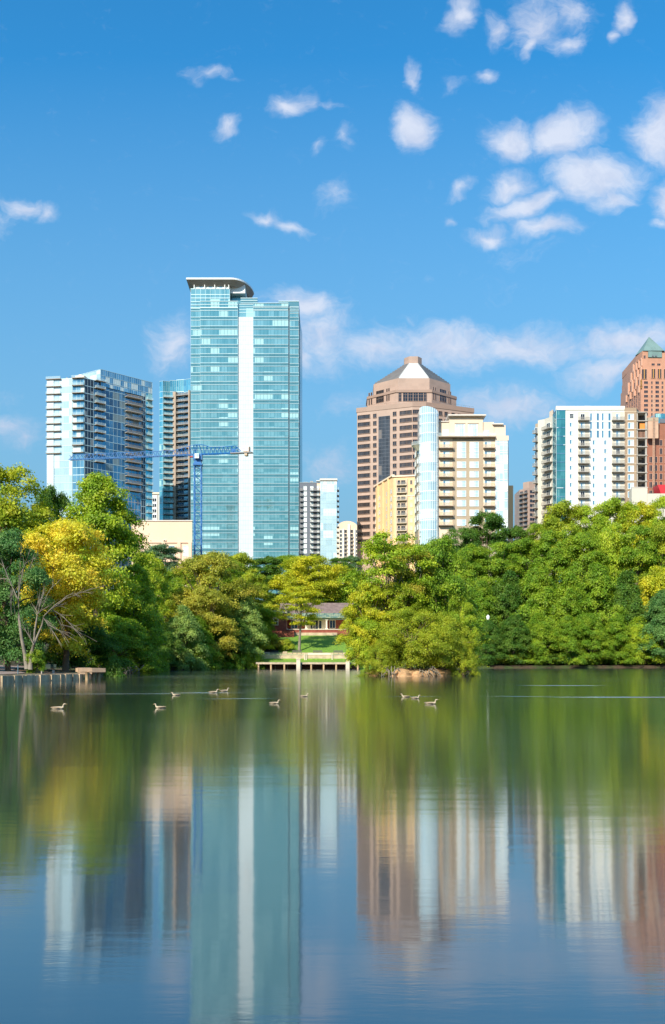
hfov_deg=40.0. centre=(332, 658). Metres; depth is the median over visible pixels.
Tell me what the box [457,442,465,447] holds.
window
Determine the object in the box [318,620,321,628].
window
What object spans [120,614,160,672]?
tree
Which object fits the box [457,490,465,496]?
window
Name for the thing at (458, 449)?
window
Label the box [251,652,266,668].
shrub
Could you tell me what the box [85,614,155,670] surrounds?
tree
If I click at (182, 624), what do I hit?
tree
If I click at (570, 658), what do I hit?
shrub
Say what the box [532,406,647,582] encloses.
apartment building
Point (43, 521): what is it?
tree
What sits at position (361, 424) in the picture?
window
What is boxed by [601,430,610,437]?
tall window
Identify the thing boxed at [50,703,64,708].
goose
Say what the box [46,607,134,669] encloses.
tree
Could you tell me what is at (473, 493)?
window
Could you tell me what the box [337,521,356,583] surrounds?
apartment building
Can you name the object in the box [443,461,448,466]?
window
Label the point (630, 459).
window
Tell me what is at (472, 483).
window
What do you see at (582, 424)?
balcony door
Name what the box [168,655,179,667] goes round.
shrub
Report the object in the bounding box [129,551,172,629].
tree
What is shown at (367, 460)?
window
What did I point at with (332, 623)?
window
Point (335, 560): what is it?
tree
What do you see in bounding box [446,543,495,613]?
tree
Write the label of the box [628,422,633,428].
window
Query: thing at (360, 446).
window
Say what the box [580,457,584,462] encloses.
balcony door
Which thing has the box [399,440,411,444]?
window
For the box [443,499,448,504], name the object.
window
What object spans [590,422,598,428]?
tall window
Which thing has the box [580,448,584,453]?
balcony door
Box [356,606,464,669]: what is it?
shrub
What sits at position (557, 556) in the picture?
tree
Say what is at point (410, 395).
crown window
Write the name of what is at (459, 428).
tall window
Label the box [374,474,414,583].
apartment building
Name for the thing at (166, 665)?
tree
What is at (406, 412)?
window
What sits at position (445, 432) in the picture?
tall window
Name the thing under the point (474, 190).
sky
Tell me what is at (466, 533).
tree
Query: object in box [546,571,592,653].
tree
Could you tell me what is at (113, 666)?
shrub
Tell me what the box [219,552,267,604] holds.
tree
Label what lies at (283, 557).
tree
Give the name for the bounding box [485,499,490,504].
window
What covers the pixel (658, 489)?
roof canopy
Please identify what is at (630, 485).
window
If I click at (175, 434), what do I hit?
condo tower
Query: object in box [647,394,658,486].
hoist tower
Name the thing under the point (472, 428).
tall window
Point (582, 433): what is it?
balcony door
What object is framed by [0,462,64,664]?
tree
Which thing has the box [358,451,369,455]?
window
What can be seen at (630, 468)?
window
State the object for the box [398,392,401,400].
crown window
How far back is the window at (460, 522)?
319.83 m
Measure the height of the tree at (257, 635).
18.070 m
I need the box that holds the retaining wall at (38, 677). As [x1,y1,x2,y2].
[0,673,82,682]
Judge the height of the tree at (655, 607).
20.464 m
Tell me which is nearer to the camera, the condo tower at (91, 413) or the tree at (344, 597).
the tree at (344, 597)
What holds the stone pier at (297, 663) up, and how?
in the water
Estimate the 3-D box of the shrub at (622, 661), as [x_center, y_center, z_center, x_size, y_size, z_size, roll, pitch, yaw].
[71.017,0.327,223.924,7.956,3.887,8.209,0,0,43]
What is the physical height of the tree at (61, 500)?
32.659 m
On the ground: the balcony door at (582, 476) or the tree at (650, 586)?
the tree at (650, 586)
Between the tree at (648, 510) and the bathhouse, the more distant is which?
the tree at (648, 510)
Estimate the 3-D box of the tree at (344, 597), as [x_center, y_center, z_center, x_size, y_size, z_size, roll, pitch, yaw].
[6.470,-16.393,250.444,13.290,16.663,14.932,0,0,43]
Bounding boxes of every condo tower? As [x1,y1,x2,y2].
[46,369,152,592]
[159,378,190,519]
[412,406,512,574]
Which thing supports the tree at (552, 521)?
on the ground
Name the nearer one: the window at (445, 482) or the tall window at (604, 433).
the window at (445, 482)
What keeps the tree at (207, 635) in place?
on the ground
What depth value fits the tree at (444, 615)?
116.37 m
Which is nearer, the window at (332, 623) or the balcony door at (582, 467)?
the window at (332, 623)
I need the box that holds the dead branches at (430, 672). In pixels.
[419,666,441,676]
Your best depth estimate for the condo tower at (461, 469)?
319.88 m
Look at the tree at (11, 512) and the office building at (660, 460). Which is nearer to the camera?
the tree at (11, 512)
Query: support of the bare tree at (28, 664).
on the ground
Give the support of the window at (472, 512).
in the condo tower at (461, 469)
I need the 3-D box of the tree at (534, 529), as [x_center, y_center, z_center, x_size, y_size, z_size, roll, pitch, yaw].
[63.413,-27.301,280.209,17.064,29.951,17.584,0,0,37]
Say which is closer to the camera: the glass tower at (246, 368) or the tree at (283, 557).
the tree at (283, 557)
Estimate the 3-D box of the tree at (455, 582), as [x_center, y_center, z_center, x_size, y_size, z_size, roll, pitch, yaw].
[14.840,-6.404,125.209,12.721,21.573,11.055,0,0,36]
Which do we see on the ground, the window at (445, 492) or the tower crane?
the tower crane
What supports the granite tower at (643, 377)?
on the ground
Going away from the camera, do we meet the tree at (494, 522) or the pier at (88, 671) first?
the pier at (88, 671)
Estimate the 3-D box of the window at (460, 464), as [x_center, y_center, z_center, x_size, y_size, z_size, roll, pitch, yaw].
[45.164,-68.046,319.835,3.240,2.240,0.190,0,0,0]
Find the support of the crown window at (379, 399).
in the granite tower at (387, 427)
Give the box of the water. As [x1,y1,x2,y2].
[0,668,664,1023]
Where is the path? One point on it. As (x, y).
(3, 671)
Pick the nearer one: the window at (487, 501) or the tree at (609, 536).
the tree at (609, 536)
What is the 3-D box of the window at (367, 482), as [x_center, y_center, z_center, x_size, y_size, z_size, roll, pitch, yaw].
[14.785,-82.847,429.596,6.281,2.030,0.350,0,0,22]
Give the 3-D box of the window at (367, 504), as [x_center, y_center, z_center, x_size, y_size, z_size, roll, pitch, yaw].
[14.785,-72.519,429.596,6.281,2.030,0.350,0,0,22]
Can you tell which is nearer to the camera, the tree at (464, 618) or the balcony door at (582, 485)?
the tree at (464, 618)
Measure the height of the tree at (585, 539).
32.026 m
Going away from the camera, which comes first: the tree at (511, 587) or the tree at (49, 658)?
the tree at (49, 658)
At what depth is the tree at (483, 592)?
228.93 m
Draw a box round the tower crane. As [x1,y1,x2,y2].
[68,444,252,556]
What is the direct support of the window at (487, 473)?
in the condo tower at (461, 469)
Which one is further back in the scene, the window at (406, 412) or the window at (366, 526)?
the window at (366, 526)
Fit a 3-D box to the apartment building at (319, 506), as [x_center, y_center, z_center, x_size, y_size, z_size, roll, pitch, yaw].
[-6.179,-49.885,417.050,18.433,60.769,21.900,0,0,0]
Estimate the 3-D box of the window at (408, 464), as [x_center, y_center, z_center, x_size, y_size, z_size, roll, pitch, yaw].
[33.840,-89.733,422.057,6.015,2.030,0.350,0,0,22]
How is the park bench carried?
on the ground
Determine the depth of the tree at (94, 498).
139.34 m
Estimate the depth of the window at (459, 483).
319.83 m
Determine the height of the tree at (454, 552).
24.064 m
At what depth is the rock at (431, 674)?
114.39 m
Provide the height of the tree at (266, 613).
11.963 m
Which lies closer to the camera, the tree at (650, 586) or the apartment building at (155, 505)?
the tree at (650, 586)
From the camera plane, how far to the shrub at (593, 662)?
222.01 m
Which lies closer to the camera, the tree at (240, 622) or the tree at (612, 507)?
the tree at (240, 622)
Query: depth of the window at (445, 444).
319.98 m
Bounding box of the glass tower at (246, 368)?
[186,278,301,599]
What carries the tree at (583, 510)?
on the ground
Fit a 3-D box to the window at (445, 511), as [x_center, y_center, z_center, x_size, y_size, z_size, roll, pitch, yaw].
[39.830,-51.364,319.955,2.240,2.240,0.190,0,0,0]
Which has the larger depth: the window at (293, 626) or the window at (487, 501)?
the window at (487, 501)
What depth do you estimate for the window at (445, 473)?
319.98 m
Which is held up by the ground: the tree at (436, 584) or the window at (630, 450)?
the tree at (436, 584)
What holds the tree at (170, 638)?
on the ground
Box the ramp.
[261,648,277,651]
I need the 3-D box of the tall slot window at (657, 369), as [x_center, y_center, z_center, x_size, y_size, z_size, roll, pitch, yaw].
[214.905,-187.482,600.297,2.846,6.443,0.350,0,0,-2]
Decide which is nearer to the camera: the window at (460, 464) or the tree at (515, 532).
the tree at (515, 532)
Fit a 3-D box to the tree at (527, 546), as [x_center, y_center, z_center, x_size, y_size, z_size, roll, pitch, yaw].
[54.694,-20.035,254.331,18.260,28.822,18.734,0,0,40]
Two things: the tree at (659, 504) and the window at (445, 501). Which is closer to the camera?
the tree at (659, 504)
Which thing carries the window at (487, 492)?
in the condo tower at (461, 469)
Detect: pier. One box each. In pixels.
[76,668,105,679]
[296,659,299,668]
[346,660,349,668]
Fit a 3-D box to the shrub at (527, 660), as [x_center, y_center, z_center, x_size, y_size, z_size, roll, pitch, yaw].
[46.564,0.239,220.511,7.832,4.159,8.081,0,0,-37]
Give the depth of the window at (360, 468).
429.74 m
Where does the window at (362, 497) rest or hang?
in the granite tower at (387, 427)
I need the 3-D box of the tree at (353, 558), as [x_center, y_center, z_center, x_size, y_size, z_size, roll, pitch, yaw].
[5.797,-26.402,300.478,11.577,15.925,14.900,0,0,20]
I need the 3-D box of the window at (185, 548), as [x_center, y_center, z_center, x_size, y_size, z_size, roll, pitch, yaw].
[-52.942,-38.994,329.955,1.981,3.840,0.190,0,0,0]
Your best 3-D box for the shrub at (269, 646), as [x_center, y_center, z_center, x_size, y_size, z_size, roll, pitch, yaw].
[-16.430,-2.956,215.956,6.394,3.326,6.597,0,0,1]
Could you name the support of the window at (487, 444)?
in the condo tower at (461, 469)
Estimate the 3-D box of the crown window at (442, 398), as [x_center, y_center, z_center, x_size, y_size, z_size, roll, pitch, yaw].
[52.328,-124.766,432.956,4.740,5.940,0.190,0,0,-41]
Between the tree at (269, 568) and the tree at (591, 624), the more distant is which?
the tree at (269, 568)
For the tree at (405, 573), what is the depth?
121.39 m
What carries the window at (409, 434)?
in the granite tower at (387, 427)
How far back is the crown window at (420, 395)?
427.97 m
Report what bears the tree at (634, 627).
on the ground
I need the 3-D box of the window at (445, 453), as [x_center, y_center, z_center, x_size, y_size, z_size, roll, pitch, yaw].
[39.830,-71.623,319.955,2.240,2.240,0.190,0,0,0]
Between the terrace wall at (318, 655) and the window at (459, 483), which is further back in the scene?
the window at (459, 483)
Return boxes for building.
[131,519,192,585]
[152,492,158,519]
[300,478,338,571]
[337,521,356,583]
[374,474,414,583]
[514,481,534,539]
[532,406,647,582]
[629,487,664,521]
[647,414,664,503]
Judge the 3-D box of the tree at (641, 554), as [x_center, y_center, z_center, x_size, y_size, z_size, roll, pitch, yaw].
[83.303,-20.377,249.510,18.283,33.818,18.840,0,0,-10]
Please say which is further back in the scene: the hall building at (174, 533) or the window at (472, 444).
the hall building at (174, 533)
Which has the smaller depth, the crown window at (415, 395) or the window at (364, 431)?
the crown window at (415, 395)
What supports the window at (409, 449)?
in the granite tower at (387, 427)
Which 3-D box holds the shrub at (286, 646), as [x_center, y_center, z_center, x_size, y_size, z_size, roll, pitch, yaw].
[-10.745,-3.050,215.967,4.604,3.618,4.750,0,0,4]
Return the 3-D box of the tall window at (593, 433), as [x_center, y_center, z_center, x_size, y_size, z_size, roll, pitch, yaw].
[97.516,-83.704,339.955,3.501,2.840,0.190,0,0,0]
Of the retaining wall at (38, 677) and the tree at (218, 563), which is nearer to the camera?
the retaining wall at (38, 677)
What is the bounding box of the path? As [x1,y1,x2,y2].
[0,665,23,673]
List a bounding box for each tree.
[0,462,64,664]
[0,510,58,615]
[0,526,63,670]
[0,540,101,669]
[1,597,87,670]
[15,513,128,671]
[32,483,75,564]
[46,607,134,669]
[53,470,162,667]
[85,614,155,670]
[113,592,151,661]
[114,563,165,668]
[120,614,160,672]
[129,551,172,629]
[139,600,170,670]
[144,543,184,581]
[147,558,177,628]
[157,567,197,618]
[157,624,189,665]
[158,549,267,644]
[164,605,210,669]
[170,561,216,600]
[171,585,244,667]
[186,615,223,669]
[209,556,245,589]
[211,614,252,661]
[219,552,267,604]
[227,571,282,624]
[227,591,270,661]
[249,555,289,605]
[251,604,281,645]
[264,554,309,600]
[265,553,355,603]
[271,585,325,649]
[304,568,343,592]
[313,587,347,602]
[325,557,355,583]
[332,579,397,668]
[334,574,383,623]
[337,529,440,667]
[340,555,363,576]
[344,615,387,672]
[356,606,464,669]
[356,637,405,676]
[361,581,433,668]
[376,542,437,667]
[382,540,455,666]
[397,609,488,669]
[409,533,490,670]
[437,548,461,591]
[441,525,484,557]
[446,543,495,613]
[448,592,482,670]
[448,636,480,675]
[458,509,511,585]
[462,578,502,651]
[469,540,527,628]
[473,620,511,664]
[482,569,532,649]
[489,524,530,567]
[489,614,538,664]
[491,536,557,608]
[510,561,564,651]
[512,613,569,664]
[523,521,557,575]
[529,529,585,585]
[533,499,590,583]
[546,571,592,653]
[546,614,587,665]
[552,528,622,615]
[567,503,609,569]
[573,612,616,664]
[574,561,632,652]
[584,524,630,606]
[590,495,643,571]
[593,617,643,663]
[602,568,664,655]
[611,522,664,619]
[616,501,661,581]
[616,615,664,664]
[629,565,664,647]
[632,494,664,572]
[634,520,664,583]
[637,588,664,664]
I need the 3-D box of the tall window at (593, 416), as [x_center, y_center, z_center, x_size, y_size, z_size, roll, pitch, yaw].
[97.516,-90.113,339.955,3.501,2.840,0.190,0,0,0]
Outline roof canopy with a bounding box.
[653,485,664,493]
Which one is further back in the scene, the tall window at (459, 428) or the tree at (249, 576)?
the tall window at (459, 428)
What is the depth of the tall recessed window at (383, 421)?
426.09 m
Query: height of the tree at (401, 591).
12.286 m
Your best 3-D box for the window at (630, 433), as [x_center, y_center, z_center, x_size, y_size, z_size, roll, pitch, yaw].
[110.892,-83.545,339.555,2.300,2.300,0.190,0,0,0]
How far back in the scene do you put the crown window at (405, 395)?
427.97 m
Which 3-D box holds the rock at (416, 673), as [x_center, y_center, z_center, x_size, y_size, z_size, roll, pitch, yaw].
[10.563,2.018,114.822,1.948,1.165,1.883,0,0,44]
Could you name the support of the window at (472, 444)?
in the condo tower at (461, 469)
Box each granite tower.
[356,356,473,600]
[620,337,664,505]
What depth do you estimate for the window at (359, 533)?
429.74 m
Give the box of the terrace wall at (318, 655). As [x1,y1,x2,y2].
[262,651,347,659]
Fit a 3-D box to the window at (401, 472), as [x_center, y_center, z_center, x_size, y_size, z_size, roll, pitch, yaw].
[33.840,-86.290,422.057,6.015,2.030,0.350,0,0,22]
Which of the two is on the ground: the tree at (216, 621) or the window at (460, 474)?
the tree at (216, 621)
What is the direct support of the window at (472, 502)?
in the condo tower at (461, 469)
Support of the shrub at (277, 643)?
on the ground
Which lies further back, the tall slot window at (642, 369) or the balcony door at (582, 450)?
the tall slot window at (642, 369)
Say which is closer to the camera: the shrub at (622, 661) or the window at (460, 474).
the shrub at (622, 661)
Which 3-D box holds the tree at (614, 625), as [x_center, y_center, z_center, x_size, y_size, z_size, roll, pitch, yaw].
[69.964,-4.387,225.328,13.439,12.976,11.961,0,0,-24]
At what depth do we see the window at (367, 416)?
429.64 m
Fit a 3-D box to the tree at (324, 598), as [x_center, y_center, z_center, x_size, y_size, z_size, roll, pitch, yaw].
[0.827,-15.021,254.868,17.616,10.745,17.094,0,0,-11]
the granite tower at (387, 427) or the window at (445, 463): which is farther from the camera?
the granite tower at (387, 427)
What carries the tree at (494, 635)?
on the ground
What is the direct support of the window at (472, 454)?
in the condo tower at (461, 469)
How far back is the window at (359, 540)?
429.95 m
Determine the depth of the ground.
217.54 m
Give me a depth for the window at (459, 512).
319.83 m
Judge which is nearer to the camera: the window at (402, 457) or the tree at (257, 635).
the tree at (257, 635)
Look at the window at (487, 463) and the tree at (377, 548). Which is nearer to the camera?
the tree at (377, 548)
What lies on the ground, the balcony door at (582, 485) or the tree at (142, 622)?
the tree at (142, 622)
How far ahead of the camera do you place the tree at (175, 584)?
212.89 m
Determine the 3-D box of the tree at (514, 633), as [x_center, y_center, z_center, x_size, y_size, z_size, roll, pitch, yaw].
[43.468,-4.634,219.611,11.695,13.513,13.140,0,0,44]
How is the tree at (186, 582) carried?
on the ground
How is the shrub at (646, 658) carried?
on the ground
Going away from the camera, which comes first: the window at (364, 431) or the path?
the path
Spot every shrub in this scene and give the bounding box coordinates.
[24,649,46,673]
[102,653,125,676]
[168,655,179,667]
[213,646,234,668]
[220,639,251,668]
[231,646,259,668]
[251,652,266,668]
[252,640,274,649]
[266,637,290,649]
[279,639,296,649]
[477,653,498,664]
[492,651,522,664]
[515,653,543,664]
[535,653,564,664]
[558,650,590,664]
[585,651,611,664]
[608,655,635,664]
[632,650,661,664]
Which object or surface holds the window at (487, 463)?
in the condo tower at (461, 469)
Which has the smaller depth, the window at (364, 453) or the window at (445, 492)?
the window at (445, 492)
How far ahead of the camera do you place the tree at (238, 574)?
233.90 m
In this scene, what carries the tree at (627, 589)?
on the ground
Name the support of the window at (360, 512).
in the granite tower at (387, 427)
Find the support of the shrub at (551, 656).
on the ground
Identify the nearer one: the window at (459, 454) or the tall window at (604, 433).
the window at (459, 454)
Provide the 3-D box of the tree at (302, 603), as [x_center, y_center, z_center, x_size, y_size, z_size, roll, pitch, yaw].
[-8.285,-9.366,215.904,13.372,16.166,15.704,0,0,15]
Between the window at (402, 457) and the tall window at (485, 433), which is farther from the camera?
the window at (402, 457)
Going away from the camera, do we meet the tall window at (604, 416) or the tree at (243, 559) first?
the tree at (243, 559)
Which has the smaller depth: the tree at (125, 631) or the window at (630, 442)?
the tree at (125, 631)
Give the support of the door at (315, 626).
in the bathhouse
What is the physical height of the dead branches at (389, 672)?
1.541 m
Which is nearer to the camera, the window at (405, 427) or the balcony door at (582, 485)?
the balcony door at (582, 485)
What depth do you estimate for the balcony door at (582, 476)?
339.96 m
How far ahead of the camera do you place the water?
10.60 m
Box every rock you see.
[396,669,412,676]
[412,670,424,676]
[422,669,436,676]
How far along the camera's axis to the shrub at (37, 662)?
95.39 m
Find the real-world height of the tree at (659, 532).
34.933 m
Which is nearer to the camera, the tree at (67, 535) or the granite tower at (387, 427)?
the tree at (67, 535)
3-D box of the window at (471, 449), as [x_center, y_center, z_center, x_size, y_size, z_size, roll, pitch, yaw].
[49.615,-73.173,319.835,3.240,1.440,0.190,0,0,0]
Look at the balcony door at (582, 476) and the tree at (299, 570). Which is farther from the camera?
the balcony door at (582, 476)
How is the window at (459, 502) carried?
in the condo tower at (461, 469)
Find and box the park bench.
[39,664,55,673]
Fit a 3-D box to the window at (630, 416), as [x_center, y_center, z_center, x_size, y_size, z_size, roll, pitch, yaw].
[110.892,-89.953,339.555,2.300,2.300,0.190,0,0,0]
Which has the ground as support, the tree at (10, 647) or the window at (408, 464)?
the tree at (10, 647)
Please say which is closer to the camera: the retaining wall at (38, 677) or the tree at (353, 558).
the retaining wall at (38, 677)
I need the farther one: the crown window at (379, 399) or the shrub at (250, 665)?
the crown window at (379, 399)
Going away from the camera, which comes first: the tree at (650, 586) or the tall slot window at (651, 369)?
the tree at (650, 586)
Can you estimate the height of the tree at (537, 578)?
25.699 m
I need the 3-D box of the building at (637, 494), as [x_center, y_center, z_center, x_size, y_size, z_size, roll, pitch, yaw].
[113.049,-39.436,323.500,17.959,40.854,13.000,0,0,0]
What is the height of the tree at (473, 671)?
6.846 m
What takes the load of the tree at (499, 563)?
on the ground
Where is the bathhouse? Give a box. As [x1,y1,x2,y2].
[264,603,352,636]
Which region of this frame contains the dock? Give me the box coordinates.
[256,662,359,668]
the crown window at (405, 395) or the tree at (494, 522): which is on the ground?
the tree at (494, 522)
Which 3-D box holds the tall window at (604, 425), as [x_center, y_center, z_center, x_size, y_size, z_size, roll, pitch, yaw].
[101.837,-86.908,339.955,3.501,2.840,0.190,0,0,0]
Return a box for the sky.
[0,0,664,591]
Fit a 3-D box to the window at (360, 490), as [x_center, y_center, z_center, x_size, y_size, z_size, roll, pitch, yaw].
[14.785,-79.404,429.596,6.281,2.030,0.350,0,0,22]
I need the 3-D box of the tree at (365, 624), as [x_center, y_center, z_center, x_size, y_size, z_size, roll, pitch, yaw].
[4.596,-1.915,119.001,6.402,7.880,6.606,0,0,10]
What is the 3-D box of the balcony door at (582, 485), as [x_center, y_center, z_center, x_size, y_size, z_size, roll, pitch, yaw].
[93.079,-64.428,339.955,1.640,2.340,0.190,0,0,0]
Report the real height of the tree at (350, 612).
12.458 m
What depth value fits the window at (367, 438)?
429.64 m
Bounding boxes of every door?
[312,620,318,628]
[580,422,584,427]
[580,431,584,436]
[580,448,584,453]
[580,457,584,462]
[580,465,584,470]
[580,474,584,479]
[580,483,584,488]
[580,491,584,496]
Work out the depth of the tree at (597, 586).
230.07 m
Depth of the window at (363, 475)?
429.64 m
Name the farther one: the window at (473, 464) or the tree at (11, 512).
the window at (473, 464)
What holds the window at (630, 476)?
in the apartment building at (579, 455)
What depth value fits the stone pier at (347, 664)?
199.18 m
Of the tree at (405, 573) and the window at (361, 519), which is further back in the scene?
the window at (361, 519)
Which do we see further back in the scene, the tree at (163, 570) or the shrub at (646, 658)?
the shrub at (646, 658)
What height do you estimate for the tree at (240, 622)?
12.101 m
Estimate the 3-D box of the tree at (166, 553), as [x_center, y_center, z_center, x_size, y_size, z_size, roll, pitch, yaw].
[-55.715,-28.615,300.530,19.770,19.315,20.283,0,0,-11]
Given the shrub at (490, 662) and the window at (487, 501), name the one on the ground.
the shrub at (490, 662)
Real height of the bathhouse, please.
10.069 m
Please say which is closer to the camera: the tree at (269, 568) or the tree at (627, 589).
the tree at (627, 589)
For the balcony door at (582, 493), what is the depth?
339.91 m
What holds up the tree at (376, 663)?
on the ground
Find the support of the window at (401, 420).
in the granite tower at (387, 427)
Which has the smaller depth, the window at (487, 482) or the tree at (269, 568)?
the tree at (269, 568)
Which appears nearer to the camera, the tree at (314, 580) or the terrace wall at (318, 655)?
the terrace wall at (318, 655)
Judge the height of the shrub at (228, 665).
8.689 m
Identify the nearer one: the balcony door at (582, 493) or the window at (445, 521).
the window at (445, 521)
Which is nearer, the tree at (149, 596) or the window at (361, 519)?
the tree at (149, 596)
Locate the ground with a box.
[0,599,664,678]
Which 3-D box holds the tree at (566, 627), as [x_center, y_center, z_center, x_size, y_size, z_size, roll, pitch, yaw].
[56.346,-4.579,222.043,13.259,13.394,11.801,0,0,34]
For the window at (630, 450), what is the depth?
339.54 m
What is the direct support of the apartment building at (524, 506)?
on the ground
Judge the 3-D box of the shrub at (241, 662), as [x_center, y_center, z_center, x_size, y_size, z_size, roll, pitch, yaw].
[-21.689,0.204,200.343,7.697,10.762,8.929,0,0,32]
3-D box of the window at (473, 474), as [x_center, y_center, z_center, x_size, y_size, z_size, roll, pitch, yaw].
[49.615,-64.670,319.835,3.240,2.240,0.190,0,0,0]
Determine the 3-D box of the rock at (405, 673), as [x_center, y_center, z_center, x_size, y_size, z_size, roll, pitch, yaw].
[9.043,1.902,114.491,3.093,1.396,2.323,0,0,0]
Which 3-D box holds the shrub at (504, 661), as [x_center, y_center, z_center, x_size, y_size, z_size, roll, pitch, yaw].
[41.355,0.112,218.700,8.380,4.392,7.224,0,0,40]
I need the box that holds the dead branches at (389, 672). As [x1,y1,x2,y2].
[381,666,400,676]
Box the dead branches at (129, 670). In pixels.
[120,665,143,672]
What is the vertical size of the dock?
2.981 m
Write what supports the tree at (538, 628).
on the ground
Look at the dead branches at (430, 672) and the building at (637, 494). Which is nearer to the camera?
the dead branches at (430, 672)
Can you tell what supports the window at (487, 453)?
in the condo tower at (461, 469)
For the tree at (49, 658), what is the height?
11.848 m
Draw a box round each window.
[183,546,187,555]
[291,620,297,628]
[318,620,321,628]
[329,620,335,628]
[358,414,369,419]
[358,421,369,426]
[358,429,369,433]
[358,436,369,441]
[358,443,369,448]
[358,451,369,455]
[358,458,369,463]
[358,465,369,470]
[358,473,369,477]
[358,480,369,484]
[358,488,369,492]
[358,495,369,499]
[358,502,369,506]
[358,510,369,514]
[358,517,369,521]
[358,524,369,528]
[358,532,369,536]
[358,539,369,543]
[376,389,383,403]
[378,416,389,482]
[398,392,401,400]
[399,410,411,414]
[399,417,411,422]
[399,425,411,429]
[399,432,411,437]
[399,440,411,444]
[399,447,411,452]
[399,455,411,459]
[399,462,411,466]
[399,469,411,474]
[403,393,407,400]
[408,392,412,400]
[413,393,417,400]
[418,392,422,400]
[439,389,445,402]
[443,430,448,435]
[443,442,448,446]
[443,451,448,456]
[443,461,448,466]
[443,471,448,475]
[443,480,448,485]
[443,490,448,495]
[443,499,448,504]
[443,509,448,514]
[443,519,448,524]
[455,424,464,435]
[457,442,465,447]
[457,448,465,451]
[457,452,465,457]
[457,461,465,467]
[457,471,465,477]
[457,481,465,486]
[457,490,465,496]
[457,500,465,505]
[457,510,465,515]
[457,519,465,525]
[468,424,477,435]
[470,442,478,447]
[470,448,478,451]
[470,452,478,457]
[470,461,478,467]
[470,471,478,477]
[470,481,478,486]
[470,490,478,496]
[470,500,478,505]
[470,510,478,515]
[483,431,488,435]
[485,442,490,446]
[485,451,490,456]
[485,461,490,466]
[485,471,490,475]
[485,480,490,485]
[485,490,490,495]
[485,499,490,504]
[590,413,598,420]
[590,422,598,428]
[590,430,598,437]
[601,413,610,420]
[601,422,610,428]
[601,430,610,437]
[628,414,633,419]
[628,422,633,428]
[628,431,633,436]
[628,440,633,445]
[628,448,633,454]
[628,457,633,462]
[628,466,633,471]
[628,474,633,479]
[628,483,633,488]
[642,369,646,378]
[651,369,655,378]
[657,369,661,378]

